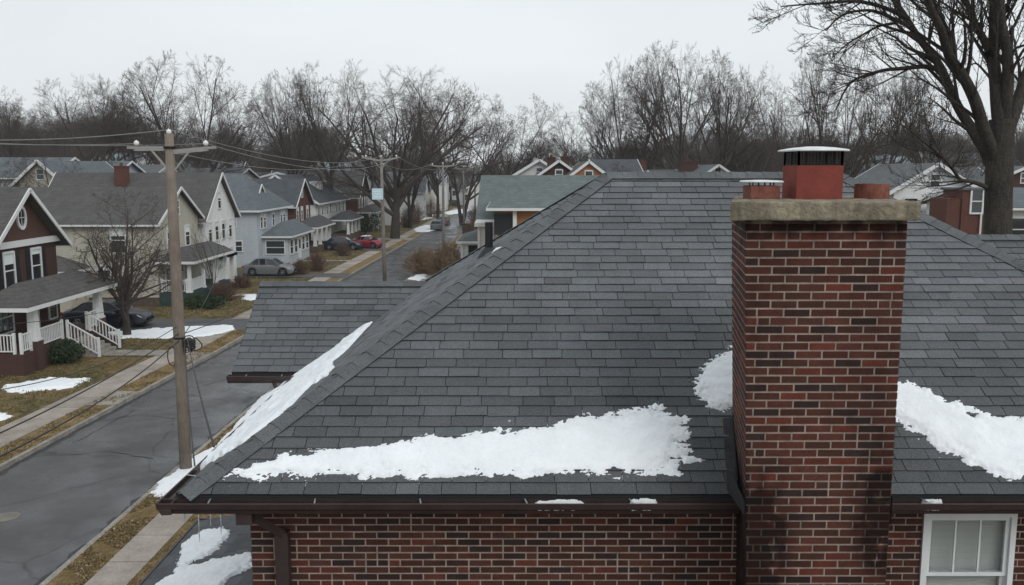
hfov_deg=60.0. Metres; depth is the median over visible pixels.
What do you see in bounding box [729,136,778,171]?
bare tree
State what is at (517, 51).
sky
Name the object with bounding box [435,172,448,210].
distant house
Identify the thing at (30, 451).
kerb
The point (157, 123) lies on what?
bare tree
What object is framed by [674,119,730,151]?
bare tree
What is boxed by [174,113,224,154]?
bare tree
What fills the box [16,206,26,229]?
oval window
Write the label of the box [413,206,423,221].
bare bush
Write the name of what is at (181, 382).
utility pole
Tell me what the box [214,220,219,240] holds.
window
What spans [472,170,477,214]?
utility pole
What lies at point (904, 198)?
window
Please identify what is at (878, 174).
distant house
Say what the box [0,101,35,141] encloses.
bare tree
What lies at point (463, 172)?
utility pole
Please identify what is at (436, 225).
parked car
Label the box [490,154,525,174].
bare tree
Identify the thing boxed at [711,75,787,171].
bare tree
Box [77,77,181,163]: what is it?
bare tree
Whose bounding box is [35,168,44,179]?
window
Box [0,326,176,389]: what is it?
overhead cable
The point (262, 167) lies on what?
overhead cable
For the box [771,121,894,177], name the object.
bare tree
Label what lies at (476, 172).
bare tree
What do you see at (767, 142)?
bare tree
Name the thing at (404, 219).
bare bush
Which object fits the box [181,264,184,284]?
door
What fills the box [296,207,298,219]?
window
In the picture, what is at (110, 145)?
overhead cable
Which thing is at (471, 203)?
distant house
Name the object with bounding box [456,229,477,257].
porch
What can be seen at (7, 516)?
manhole cover
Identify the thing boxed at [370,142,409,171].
bare tree
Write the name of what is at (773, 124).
bare tree
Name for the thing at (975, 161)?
bare tree
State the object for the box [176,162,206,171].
bare tree
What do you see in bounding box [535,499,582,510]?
gutter snow
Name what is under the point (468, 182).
bare tree
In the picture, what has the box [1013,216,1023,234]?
window
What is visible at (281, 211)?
window
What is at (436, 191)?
bare tree
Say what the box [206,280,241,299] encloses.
bare bush
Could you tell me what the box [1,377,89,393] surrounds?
snow patch
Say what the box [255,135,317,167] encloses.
bare tree
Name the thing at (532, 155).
bare tree
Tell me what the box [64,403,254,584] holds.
dead grass
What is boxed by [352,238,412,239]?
driveway
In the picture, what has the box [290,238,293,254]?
window
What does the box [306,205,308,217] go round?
window
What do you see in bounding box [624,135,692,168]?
bare tree
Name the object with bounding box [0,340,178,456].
overhead cable
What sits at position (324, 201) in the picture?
white house
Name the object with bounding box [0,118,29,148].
bare tree
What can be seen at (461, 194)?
distant house
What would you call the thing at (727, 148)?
bare tree
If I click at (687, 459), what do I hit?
snow patch
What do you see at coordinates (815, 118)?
bare tree
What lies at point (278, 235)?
blue house
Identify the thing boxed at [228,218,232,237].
window
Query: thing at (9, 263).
window
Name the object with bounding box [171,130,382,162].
overhead cable
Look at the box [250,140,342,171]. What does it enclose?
bare tree
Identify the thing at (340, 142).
bare tree
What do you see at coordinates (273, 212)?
window
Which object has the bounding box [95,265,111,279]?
window
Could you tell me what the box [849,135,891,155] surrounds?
bare tree
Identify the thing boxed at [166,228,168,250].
window
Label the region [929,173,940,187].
window
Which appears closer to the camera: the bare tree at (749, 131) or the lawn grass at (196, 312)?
the lawn grass at (196, 312)
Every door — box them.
[26,310,40,327]
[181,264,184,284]
[210,259,212,278]
[298,236,301,257]
[468,245,477,253]
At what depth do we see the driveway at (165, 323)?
52.42 m
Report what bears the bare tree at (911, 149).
on the ground at (7, 399)
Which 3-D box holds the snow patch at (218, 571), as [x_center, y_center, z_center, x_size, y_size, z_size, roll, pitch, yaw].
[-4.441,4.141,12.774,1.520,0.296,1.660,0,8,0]
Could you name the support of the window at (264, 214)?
in the blue house at (278, 235)
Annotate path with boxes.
[86,391,138,404]
[101,350,173,355]
[173,352,210,361]
[300,260,352,260]
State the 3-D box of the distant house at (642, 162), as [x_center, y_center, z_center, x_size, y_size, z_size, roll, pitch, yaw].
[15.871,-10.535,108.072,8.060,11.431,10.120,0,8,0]
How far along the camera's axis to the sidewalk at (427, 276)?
76.53 m
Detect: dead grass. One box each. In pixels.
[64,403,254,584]
[130,514,231,584]
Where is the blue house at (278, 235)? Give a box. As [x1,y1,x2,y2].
[224,174,314,267]
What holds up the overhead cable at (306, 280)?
attached to the utility pole at (181, 382)
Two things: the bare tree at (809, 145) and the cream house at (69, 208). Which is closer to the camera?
the cream house at (69, 208)
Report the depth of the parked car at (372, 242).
102.84 m
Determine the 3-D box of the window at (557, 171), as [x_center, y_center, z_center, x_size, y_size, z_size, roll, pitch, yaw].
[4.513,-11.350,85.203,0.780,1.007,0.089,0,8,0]
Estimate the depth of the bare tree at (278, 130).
119.92 m
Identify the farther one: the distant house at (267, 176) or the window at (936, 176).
the distant house at (267, 176)
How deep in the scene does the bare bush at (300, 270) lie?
77.20 m
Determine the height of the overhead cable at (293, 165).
1.117 m
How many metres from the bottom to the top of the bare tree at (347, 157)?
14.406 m
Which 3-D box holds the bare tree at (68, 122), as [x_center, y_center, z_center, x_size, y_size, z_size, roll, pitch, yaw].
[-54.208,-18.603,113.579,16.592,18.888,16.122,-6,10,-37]
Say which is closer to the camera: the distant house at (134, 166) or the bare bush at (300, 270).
the bare bush at (300, 270)
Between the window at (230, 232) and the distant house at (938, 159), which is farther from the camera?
the distant house at (938, 159)
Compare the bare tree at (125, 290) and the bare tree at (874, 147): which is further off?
the bare tree at (874, 147)
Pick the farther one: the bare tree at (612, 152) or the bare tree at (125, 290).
the bare tree at (612, 152)
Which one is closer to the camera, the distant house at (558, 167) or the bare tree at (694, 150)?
the distant house at (558, 167)
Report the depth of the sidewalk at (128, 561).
21.08 m
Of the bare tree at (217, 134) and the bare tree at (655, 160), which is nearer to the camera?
the bare tree at (655, 160)
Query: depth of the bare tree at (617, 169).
91.92 m
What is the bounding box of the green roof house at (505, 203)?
[474,175,599,235]
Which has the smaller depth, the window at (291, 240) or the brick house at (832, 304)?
the brick house at (832, 304)
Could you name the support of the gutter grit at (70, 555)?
on the road
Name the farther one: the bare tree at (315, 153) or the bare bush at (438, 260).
the bare tree at (315, 153)
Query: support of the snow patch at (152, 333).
on the ground at (7, 399)
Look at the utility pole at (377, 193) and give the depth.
70.52 m
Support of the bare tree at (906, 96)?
on the ground at (7, 399)
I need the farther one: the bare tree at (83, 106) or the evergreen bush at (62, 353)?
the bare tree at (83, 106)
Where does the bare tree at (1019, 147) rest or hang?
on the ground at (7, 399)
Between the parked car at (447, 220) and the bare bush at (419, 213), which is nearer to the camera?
the parked car at (447, 220)
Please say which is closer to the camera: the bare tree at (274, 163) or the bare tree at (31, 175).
the bare tree at (31, 175)
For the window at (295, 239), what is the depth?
87.37 m
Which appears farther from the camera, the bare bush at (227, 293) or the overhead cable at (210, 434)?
the bare bush at (227, 293)
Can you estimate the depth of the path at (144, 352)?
43.81 m
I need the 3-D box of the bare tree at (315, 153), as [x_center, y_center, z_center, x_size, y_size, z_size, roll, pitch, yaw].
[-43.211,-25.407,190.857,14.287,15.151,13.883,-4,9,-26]
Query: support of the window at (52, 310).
in the brick house at (35, 285)
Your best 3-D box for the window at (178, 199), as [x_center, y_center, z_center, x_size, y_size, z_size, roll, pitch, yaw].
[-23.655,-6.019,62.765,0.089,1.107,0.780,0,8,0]
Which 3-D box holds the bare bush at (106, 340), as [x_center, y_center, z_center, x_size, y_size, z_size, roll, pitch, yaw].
[-21.151,2.394,46.141,2.285,0.818,2.545,0,8,0]
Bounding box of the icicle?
[197,514,199,541]
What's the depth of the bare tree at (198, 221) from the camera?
58.74 m
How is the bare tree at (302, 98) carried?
on the ground at (7, 399)
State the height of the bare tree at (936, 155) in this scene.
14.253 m
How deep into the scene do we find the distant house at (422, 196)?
165.46 m
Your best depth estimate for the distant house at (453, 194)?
260.49 m
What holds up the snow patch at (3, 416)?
on the ground at (7, 399)
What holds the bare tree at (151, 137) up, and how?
on the ground at (7, 399)
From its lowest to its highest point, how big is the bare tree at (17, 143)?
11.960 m
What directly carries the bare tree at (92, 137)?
on the ground at (7, 399)
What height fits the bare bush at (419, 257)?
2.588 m
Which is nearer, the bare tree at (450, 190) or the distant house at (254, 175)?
the distant house at (254, 175)
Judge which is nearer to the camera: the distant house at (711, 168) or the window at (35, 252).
the window at (35, 252)
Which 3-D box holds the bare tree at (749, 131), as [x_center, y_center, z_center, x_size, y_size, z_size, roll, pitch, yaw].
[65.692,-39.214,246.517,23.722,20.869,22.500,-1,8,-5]
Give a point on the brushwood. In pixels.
(389, 169)
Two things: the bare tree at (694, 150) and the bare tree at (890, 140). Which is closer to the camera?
the bare tree at (694, 150)
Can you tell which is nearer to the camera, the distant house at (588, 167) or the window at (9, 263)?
the window at (9, 263)
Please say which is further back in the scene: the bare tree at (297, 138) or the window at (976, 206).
the bare tree at (297, 138)
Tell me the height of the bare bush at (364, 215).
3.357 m
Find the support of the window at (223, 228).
in the white house at (210, 195)
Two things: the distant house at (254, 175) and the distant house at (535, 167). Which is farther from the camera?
the distant house at (254, 175)
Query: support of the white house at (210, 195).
on the ground at (7, 399)
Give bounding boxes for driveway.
[108,319,248,329]
[236,273,350,277]
[323,248,394,250]
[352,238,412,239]
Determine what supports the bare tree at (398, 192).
on the ground at (7, 399)
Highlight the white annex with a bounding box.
[474,220,497,247]
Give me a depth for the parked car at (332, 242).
100.56 m
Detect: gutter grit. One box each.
[0,241,412,475]
[34,243,448,584]
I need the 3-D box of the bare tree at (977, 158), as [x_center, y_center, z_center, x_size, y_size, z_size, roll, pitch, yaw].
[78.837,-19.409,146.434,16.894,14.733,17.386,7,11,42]
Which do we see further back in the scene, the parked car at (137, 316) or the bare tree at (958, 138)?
the bare tree at (958, 138)
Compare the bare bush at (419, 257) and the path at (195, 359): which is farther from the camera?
the bare bush at (419, 257)
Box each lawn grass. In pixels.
[0,334,189,425]
[154,247,369,317]
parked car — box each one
[60,299,153,326]
[241,257,296,275]
[322,236,362,249]
[353,235,381,248]
[430,220,441,230]
[438,216,449,224]
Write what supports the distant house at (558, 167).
on the ground at (7, 399)
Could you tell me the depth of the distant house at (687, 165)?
102.52 m
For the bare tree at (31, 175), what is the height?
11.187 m
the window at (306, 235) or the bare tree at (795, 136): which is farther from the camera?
the bare tree at (795, 136)
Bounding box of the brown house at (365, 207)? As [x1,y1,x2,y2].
[271,171,380,228]
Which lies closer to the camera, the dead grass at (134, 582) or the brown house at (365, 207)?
the dead grass at (134, 582)
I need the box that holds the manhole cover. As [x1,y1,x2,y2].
[0,512,20,521]
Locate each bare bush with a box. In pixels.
[96,332,125,345]
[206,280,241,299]
[230,273,252,288]
[292,258,311,274]
[306,250,328,271]
[332,243,352,255]
[360,213,369,231]
[400,208,416,227]
[400,246,437,273]
[404,200,426,223]
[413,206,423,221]
[422,240,460,274]
[426,195,441,217]
[435,251,459,273]
[461,220,475,234]
[466,204,476,223]
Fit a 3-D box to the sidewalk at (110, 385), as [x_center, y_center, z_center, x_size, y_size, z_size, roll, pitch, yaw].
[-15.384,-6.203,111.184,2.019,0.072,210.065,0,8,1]
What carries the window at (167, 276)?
in the cream house at (69, 208)
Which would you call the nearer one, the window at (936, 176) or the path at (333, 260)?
the window at (936, 176)
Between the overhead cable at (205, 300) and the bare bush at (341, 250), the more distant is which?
the bare bush at (341, 250)
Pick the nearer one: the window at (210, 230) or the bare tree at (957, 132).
the window at (210, 230)
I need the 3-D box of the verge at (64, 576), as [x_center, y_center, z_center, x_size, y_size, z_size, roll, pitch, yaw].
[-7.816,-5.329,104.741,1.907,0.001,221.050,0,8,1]
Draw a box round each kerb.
[0,214,454,470]
[39,220,471,584]
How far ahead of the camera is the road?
27.76 m
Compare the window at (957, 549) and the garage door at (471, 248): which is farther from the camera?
the garage door at (471, 248)
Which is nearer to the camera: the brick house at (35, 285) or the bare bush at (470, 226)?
the brick house at (35, 285)
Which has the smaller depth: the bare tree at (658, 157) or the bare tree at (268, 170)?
the bare tree at (268, 170)
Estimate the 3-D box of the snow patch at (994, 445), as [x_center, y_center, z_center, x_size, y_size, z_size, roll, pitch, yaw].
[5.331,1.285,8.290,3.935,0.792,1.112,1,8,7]
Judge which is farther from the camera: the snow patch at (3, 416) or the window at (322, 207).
the window at (322, 207)
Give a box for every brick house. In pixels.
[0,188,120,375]
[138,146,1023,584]
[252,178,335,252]
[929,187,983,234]
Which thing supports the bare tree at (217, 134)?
on the ground at (7, 399)
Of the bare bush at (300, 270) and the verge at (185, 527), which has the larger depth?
the bare bush at (300, 270)
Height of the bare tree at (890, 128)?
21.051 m
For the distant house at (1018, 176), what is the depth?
79.34 m
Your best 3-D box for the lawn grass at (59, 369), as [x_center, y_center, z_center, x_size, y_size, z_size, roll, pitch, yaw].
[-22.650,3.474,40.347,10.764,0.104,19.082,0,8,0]
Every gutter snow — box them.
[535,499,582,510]
[630,498,656,510]
[921,499,941,510]
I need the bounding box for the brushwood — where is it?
[1,116,890,176]
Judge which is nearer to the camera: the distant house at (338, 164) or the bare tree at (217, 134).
the distant house at (338, 164)
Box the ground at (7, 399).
[0,147,511,449]
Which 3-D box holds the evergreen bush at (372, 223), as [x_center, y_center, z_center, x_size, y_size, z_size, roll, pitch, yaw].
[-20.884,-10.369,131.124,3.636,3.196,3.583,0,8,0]
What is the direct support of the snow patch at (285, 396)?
on the brick house at (832, 304)
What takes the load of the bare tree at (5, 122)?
on the ground at (7, 399)
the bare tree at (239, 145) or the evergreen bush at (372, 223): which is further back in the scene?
the bare tree at (239, 145)
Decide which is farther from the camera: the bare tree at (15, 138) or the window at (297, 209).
the bare tree at (15, 138)
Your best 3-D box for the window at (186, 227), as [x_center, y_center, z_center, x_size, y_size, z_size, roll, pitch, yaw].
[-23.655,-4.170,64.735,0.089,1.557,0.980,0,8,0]
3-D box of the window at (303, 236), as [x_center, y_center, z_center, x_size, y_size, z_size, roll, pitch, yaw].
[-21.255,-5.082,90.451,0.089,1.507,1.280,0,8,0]
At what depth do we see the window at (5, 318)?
41.57 m
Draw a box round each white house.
[48,163,240,280]
[268,174,363,240]
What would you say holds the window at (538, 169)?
in the distant house at (535, 167)
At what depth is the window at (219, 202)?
71.84 m
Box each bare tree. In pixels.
[0,85,57,156]
[0,97,95,160]
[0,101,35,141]
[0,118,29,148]
[0,125,28,156]
[0,128,32,156]
[0,167,33,186]
[1,141,83,186]
[14,127,115,166]
[15,72,155,163]
[35,118,81,152]
[42,125,81,155]
[53,102,121,147]
[65,143,93,159]
[67,185,187,334]
[70,107,106,127]
[72,123,125,153]
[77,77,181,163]
[88,141,154,163]
[101,50,266,175]
[125,121,183,154]
[143,113,199,152]
[154,130,200,160]
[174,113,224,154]
[175,144,243,167]
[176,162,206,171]
[184,89,271,175]
[189,216,229,299]
[197,123,240,143]
[204,125,247,153]
[204,128,262,160]
[232,137,266,165]
[246,66,336,180]
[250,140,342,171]
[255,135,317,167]
[255,155,310,171]
[256,121,296,154]
[258,165,286,174]
[261,147,317,171]
[264,121,327,157]
[282,61,375,189]
[287,143,338,162]
[300,59,487,238]
[301,126,384,164]
[324,148,358,165]
[344,151,384,171]
[358,79,457,227]
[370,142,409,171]
[385,144,438,171]
[407,128,472,218]
[414,76,515,224]
[449,164,494,185]
[449,170,468,200]
[453,95,560,174]
[456,160,489,190]
[476,152,513,173]
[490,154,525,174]
[517,131,590,170]
[543,81,650,166]
[554,138,638,165]
[577,140,634,160]
[578,53,687,168]
[595,162,631,171]
[613,39,748,169]
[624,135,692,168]
[628,150,677,168]
[651,135,728,166]
[662,125,729,168]
[663,143,707,168]
[666,136,717,169]
[672,55,770,171]
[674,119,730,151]
[695,132,774,171]
[709,116,794,156]
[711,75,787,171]
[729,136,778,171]
[732,140,794,171]
[739,135,792,165]
[743,59,840,171]
[749,0,1023,234]
[757,156,823,171]
[760,129,861,171]
[766,126,815,148]
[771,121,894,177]
[782,31,894,175]
[840,47,932,169]
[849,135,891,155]
[865,120,938,155]
[871,127,935,155]
[872,120,920,148]
[880,121,1018,182]
[881,132,974,166]
[887,71,968,165]
[887,136,966,155]
[906,140,981,165]
[920,130,968,150]
[924,118,971,145]
[942,137,1023,165]
[985,60,1023,165]
[1014,132,1023,163]
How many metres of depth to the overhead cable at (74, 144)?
25.44 m
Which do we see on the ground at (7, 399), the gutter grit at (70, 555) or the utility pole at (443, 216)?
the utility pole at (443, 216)
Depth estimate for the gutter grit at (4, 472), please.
34.06 m
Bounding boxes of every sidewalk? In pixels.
[0,208,456,446]
[84,513,192,584]
[420,229,476,280]
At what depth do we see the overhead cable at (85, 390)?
19.59 m
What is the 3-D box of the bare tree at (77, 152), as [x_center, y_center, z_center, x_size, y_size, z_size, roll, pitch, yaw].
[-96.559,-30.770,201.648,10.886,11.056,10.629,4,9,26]
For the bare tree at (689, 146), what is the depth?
200.46 m
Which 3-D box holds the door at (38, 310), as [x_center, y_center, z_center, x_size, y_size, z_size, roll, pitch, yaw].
[-23.655,1.012,43.847,0.089,2.150,1.150,0,8,0]
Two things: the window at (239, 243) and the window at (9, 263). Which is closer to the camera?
the window at (9, 263)
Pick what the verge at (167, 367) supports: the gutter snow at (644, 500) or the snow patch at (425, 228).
the snow patch at (425, 228)
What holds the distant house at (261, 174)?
on the ground at (7, 399)
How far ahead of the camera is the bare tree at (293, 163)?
142.00 m
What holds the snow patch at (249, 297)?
on the ground at (7, 399)
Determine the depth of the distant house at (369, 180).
146.07 m
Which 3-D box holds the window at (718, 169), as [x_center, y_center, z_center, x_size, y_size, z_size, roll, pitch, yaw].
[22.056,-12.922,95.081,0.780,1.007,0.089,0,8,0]
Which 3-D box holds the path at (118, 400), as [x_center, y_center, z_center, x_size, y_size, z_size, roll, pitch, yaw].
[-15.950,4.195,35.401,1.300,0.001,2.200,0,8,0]
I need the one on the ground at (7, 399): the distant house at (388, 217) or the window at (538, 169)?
the distant house at (388, 217)
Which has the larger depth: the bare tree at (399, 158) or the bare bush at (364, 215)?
the bare tree at (399, 158)
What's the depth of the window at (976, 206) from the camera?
47.64 m
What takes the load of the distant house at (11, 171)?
on the ground at (7, 399)
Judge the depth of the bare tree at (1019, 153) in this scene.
96.01 m
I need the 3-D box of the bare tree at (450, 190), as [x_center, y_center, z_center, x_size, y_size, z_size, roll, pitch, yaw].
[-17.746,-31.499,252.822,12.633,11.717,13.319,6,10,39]
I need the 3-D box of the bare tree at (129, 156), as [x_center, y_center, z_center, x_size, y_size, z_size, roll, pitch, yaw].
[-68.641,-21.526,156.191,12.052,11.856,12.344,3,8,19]
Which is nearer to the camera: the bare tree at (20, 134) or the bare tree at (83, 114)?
the bare tree at (20, 134)
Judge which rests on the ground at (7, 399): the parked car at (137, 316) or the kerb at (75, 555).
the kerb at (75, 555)
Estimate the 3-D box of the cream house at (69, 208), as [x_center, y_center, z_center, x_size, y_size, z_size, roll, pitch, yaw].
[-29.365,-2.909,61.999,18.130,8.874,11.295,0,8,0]
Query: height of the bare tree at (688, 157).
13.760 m
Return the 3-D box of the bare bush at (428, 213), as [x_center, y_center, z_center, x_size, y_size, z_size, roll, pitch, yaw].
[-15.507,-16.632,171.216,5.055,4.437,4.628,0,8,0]
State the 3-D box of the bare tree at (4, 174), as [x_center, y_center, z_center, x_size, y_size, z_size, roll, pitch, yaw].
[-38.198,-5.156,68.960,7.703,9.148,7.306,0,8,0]
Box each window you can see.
[0,313,14,334]
[2,251,16,287]
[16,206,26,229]
[29,246,42,278]
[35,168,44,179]
[48,304,58,319]
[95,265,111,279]
[109,227,125,253]
[164,264,170,281]
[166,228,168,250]
[178,199,179,214]
[184,224,190,245]
[207,222,212,240]
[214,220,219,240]
[217,191,221,208]
[221,219,225,239]
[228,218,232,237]
[236,240,242,251]
[260,213,263,228]
[263,212,266,228]
[265,240,285,254]
[272,211,274,226]
[280,210,282,221]
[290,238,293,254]
[294,237,297,252]
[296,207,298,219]
[300,206,303,220]
[301,235,304,250]
[305,234,308,248]
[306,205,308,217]
[321,205,323,215]
[494,213,512,234]
[536,167,542,173]
[555,169,562,174]
[585,170,592,174]
[714,167,721,171]
[903,197,918,200]
[918,514,1017,584]
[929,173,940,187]
[969,190,983,213]
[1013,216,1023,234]
[1020,172,1023,183]
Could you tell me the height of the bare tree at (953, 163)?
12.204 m
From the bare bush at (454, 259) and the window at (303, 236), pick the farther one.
the window at (303, 236)
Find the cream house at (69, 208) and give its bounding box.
[0,187,234,311]
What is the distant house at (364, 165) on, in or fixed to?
on the ground at (7, 399)
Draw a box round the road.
[0,210,476,584]
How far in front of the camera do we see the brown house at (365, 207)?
133.03 m
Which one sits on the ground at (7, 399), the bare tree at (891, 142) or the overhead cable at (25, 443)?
the bare tree at (891, 142)
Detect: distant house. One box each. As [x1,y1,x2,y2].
[0,157,78,186]
[11,160,113,186]
[51,153,145,171]
[115,153,152,163]
[137,164,177,171]
[179,168,260,178]
[188,161,250,168]
[255,172,270,175]
[260,172,326,181]
[320,163,351,170]
[353,162,385,172]
[367,174,371,216]
[370,173,400,224]
[377,172,430,218]
[428,172,435,211]
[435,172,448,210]
[449,176,471,199]
[457,177,478,204]
[466,180,480,209]
[513,159,546,174]
[536,154,572,174]
[566,160,605,174]
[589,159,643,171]
[638,159,675,171]
[647,158,698,171]
[693,164,729,171]
[848,156,910,176]
[855,163,977,212]
[914,151,965,166]
[916,187,1023,234]
[949,167,984,186]
[972,166,1023,186]
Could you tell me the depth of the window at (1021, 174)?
79.30 m
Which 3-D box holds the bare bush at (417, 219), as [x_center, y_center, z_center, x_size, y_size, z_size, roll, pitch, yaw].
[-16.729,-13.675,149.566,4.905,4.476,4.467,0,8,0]
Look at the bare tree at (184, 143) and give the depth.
248.73 m
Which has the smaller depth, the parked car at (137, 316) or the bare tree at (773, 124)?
the parked car at (137, 316)
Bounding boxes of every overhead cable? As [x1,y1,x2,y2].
[0,129,166,140]
[0,143,133,144]
[0,143,202,145]
[0,295,171,324]
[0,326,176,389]
[0,333,178,433]
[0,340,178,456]
[139,144,362,169]
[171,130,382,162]
[184,344,195,465]
[185,252,224,332]
[186,219,382,332]
[187,338,214,447]
[208,144,397,169]
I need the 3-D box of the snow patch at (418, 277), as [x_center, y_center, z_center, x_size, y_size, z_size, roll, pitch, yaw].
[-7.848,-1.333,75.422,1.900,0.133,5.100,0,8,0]
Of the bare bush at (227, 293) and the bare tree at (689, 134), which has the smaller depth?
the bare bush at (227, 293)
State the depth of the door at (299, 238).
88.83 m
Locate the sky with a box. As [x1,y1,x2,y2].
[0,0,1023,169]
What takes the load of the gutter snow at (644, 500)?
in the brick house at (832, 304)
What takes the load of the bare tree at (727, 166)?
on the ground at (7, 399)
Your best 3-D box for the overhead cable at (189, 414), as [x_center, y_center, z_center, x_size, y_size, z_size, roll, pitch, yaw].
[-6.426,1.566,17.529,0.016,2.054,18.399,-3,8,-21]
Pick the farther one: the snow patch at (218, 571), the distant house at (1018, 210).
the distant house at (1018, 210)
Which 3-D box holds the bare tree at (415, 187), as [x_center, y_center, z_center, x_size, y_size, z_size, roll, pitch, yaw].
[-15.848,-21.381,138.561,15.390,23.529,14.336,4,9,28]
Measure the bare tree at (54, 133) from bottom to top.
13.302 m
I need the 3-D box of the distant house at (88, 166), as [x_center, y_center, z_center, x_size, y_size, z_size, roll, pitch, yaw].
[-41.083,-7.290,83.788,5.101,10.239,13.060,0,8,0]
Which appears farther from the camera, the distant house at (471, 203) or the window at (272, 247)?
the distant house at (471, 203)
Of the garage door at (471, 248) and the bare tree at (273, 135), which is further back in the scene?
the bare tree at (273, 135)
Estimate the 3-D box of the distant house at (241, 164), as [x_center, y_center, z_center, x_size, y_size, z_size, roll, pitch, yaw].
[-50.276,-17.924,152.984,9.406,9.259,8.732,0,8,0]
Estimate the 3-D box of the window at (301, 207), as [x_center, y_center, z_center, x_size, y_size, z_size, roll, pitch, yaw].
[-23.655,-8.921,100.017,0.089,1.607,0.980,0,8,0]
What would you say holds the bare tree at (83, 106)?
on the ground at (7, 399)
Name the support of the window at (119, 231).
in the cream house at (69, 208)
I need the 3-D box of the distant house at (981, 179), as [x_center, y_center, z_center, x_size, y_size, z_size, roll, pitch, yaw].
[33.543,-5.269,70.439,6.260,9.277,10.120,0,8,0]
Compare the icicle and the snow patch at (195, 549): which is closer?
the icicle
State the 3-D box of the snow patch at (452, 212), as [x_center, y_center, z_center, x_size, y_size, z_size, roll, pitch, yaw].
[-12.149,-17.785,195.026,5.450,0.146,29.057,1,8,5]
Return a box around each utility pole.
[127,129,215,468]
[362,155,400,280]
[430,163,455,251]
[455,166,470,222]
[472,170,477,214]
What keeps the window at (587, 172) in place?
in the distant house at (588, 167)
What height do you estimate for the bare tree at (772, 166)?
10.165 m
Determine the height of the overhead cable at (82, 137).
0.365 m
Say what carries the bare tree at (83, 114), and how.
on the ground at (7, 399)
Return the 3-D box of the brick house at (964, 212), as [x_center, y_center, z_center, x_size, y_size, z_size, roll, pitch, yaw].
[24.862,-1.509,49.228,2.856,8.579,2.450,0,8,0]
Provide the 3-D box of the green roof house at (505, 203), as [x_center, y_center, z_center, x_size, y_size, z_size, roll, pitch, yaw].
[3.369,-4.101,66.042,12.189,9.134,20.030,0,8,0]
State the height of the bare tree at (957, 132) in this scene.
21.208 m
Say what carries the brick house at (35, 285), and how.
on the ground at (7, 399)
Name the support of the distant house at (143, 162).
on the ground at (7, 399)
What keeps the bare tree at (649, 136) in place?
on the ground at (7, 399)
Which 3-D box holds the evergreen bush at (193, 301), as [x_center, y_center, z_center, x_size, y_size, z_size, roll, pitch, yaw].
[-20.493,0.540,59.028,3.257,1.101,3.164,0,8,0]
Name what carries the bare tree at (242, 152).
on the ground at (7, 399)
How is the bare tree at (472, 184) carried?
on the ground at (7, 399)
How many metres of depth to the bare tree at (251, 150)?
290.83 m
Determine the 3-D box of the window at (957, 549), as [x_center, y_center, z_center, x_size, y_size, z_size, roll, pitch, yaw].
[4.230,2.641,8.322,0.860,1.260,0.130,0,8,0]
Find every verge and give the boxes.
[0,208,462,463]
[46,220,473,584]
[127,514,233,584]
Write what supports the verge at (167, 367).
on the ground at (7, 399)
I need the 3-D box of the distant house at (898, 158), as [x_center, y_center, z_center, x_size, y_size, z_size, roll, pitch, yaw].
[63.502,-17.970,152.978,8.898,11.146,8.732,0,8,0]
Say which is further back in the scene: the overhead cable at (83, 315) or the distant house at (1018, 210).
the distant house at (1018, 210)
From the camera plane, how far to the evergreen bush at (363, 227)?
123.90 m
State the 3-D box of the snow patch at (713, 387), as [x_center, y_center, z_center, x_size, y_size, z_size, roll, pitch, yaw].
[2.088,0.856,8.900,0.672,0.563,0.870,0,8,0]
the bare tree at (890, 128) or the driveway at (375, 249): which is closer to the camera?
the driveway at (375, 249)
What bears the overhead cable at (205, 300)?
attached to the utility pole at (181, 382)
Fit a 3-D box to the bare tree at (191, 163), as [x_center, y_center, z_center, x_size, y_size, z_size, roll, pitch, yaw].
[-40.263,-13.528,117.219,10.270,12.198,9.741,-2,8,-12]
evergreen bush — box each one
[46,337,85,364]
[183,293,231,308]
[344,220,368,234]
[361,212,380,231]
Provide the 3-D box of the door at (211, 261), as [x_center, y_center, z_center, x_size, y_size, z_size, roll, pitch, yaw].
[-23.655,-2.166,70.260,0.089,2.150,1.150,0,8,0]
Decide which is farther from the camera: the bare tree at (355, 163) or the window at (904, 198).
the bare tree at (355, 163)
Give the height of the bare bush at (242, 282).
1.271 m
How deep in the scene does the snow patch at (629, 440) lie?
8.12 m
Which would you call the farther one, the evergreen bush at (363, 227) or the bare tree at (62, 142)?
the bare tree at (62, 142)
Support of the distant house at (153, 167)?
on the ground at (7, 399)
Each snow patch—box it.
[0,413,11,420]
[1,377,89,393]
[108,325,235,338]
[149,446,215,497]
[155,552,251,584]
[176,526,229,565]
[200,321,371,469]
[222,402,693,485]
[242,294,256,300]
[408,274,426,280]
[414,225,435,231]
[445,209,469,214]
[681,455,704,463]
[689,345,731,411]
[895,380,1023,480]
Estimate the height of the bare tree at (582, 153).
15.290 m
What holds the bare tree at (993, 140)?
on the ground at (7, 399)
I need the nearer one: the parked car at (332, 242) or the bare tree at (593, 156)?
the parked car at (332, 242)
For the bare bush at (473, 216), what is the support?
on the ground at (7, 399)
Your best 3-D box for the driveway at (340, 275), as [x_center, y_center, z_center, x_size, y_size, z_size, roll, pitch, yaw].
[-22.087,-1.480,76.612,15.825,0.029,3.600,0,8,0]
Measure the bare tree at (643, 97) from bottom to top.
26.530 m
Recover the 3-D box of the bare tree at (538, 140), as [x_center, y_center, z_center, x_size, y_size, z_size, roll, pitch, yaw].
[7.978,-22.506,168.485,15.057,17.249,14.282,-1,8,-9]

